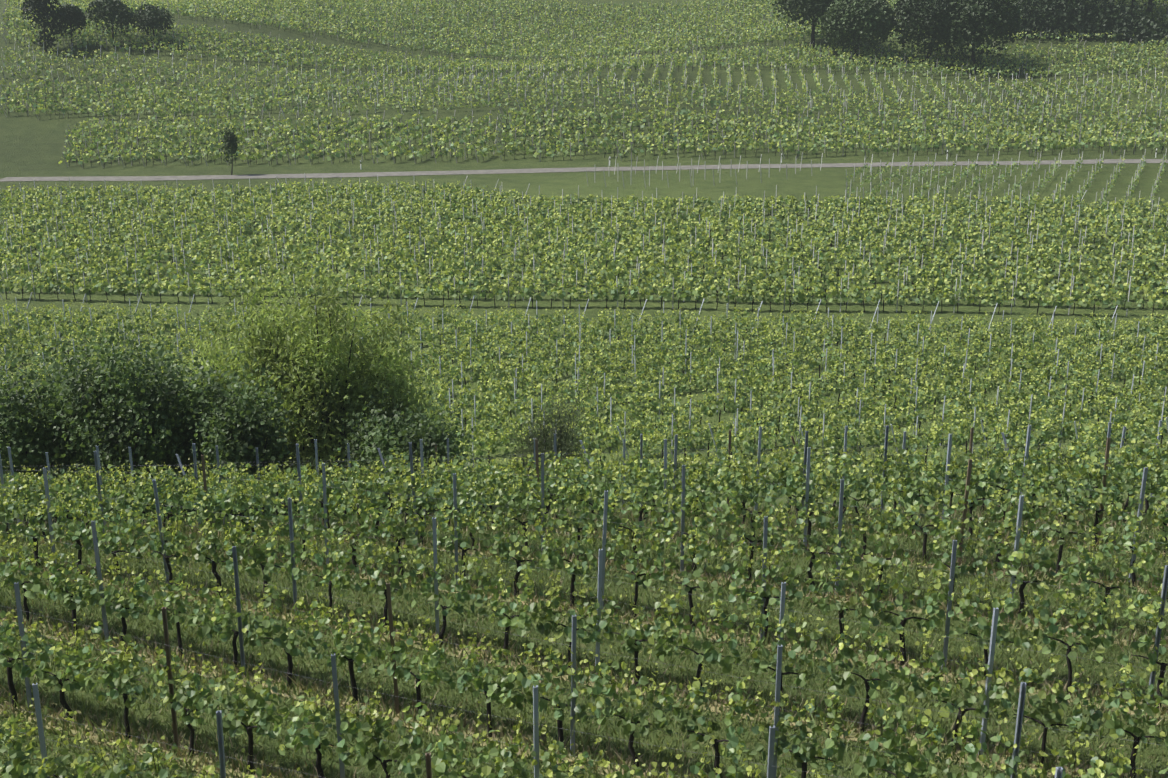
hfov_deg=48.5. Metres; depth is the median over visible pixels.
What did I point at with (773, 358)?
vine posts
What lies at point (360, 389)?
bush
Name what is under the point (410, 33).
vine
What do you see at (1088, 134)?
vine
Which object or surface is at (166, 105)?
vine posts
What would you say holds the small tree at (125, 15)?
on the terrain at (30, 144)
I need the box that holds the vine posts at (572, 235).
[0,173,1167,315]
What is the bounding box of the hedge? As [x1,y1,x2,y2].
[0,301,482,522]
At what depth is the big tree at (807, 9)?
220.27 m
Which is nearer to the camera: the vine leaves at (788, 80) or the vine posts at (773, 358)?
the vine posts at (773, 358)
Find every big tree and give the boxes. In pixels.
[772,0,838,46]
[820,0,894,56]
[891,0,964,63]
[936,0,1021,67]
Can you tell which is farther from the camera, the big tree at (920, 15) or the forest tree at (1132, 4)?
the forest tree at (1132, 4)
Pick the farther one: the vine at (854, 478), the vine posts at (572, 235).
the vine posts at (572, 235)
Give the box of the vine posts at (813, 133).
[496,103,1166,160]
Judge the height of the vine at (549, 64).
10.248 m
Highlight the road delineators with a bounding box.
[360,149,1156,168]
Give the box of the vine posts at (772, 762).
[0,420,1167,777]
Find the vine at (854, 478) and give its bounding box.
[0,426,1167,777]
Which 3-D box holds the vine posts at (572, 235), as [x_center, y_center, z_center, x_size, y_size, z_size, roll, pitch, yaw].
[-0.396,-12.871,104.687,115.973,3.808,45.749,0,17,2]
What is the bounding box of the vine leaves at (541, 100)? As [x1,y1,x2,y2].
[280,76,1167,120]
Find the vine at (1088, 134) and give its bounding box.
[495,103,1167,160]
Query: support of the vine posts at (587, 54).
on the terrain at (30, 144)
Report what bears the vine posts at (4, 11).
on the terrain at (30, 144)
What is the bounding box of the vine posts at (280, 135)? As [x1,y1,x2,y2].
[62,109,497,167]
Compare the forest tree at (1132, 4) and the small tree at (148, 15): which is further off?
the forest tree at (1132, 4)
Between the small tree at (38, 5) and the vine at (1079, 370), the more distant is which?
the small tree at (38, 5)
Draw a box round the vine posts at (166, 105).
[0,74,391,120]
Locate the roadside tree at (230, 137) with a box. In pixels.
[221,127,238,174]
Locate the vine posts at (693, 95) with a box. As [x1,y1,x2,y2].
[278,74,1161,121]
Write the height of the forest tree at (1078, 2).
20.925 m
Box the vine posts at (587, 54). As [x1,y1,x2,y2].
[1,15,1167,81]
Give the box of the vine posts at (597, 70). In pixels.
[1,41,1166,104]
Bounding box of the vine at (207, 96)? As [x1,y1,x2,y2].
[0,76,386,119]
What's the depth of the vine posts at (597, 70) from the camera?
193.93 m
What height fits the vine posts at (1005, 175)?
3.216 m
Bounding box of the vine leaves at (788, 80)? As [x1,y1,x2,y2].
[0,45,1167,102]
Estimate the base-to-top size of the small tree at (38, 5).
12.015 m
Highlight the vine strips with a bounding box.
[0,513,1167,777]
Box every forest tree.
[1044,0,1108,17]
[1130,0,1155,15]
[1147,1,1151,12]
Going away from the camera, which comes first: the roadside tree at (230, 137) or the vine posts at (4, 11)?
the roadside tree at (230, 137)
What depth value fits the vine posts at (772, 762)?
21.72 m
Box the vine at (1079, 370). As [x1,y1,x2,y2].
[0,300,1167,470]
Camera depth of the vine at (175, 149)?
156.15 m
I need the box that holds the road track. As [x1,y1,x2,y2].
[0,159,1167,180]
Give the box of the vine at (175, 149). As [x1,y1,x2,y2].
[58,112,499,167]
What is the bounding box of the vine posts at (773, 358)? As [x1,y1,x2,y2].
[2,292,1167,467]
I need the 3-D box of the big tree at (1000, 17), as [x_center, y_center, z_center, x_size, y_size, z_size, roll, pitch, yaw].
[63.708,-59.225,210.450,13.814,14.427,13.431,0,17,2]
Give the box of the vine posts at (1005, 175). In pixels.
[846,149,1166,209]
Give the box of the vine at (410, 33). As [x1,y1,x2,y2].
[2,0,1167,60]
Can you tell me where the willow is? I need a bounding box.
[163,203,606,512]
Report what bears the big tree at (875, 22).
on the terrain at (30, 144)
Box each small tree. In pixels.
[21,0,61,51]
[52,4,86,45]
[85,0,136,40]
[130,4,174,42]
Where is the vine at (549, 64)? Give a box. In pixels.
[0,15,1167,79]
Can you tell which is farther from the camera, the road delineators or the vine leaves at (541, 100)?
the vine leaves at (541, 100)
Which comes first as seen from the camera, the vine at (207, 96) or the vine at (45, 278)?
the vine at (45, 278)
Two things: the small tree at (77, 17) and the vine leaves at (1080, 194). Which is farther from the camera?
the small tree at (77, 17)
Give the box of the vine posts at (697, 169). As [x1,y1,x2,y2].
[586,152,822,187]
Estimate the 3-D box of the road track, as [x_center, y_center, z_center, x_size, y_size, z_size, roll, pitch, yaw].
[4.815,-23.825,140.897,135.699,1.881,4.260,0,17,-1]
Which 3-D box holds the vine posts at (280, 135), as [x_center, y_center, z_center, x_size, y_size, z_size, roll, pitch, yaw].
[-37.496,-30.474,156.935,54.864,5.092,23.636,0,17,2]
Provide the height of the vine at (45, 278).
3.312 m
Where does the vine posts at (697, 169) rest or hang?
on the terrain at (30, 144)
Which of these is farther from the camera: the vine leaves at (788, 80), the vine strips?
the vine leaves at (788, 80)
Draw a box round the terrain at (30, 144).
[0,0,1167,777]
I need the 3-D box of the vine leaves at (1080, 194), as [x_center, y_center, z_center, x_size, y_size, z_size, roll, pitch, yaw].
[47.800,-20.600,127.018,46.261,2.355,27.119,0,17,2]
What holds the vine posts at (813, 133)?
on the terrain at (30, 144)
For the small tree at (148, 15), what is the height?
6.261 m
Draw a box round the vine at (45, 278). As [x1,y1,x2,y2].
[0,179,1167,316]
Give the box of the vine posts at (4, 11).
[3,0,1167,59]
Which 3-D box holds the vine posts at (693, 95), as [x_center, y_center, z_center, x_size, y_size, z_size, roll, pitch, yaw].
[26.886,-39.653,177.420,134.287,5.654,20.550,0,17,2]
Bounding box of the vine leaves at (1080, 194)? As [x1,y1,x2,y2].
[846,155,1167,205]

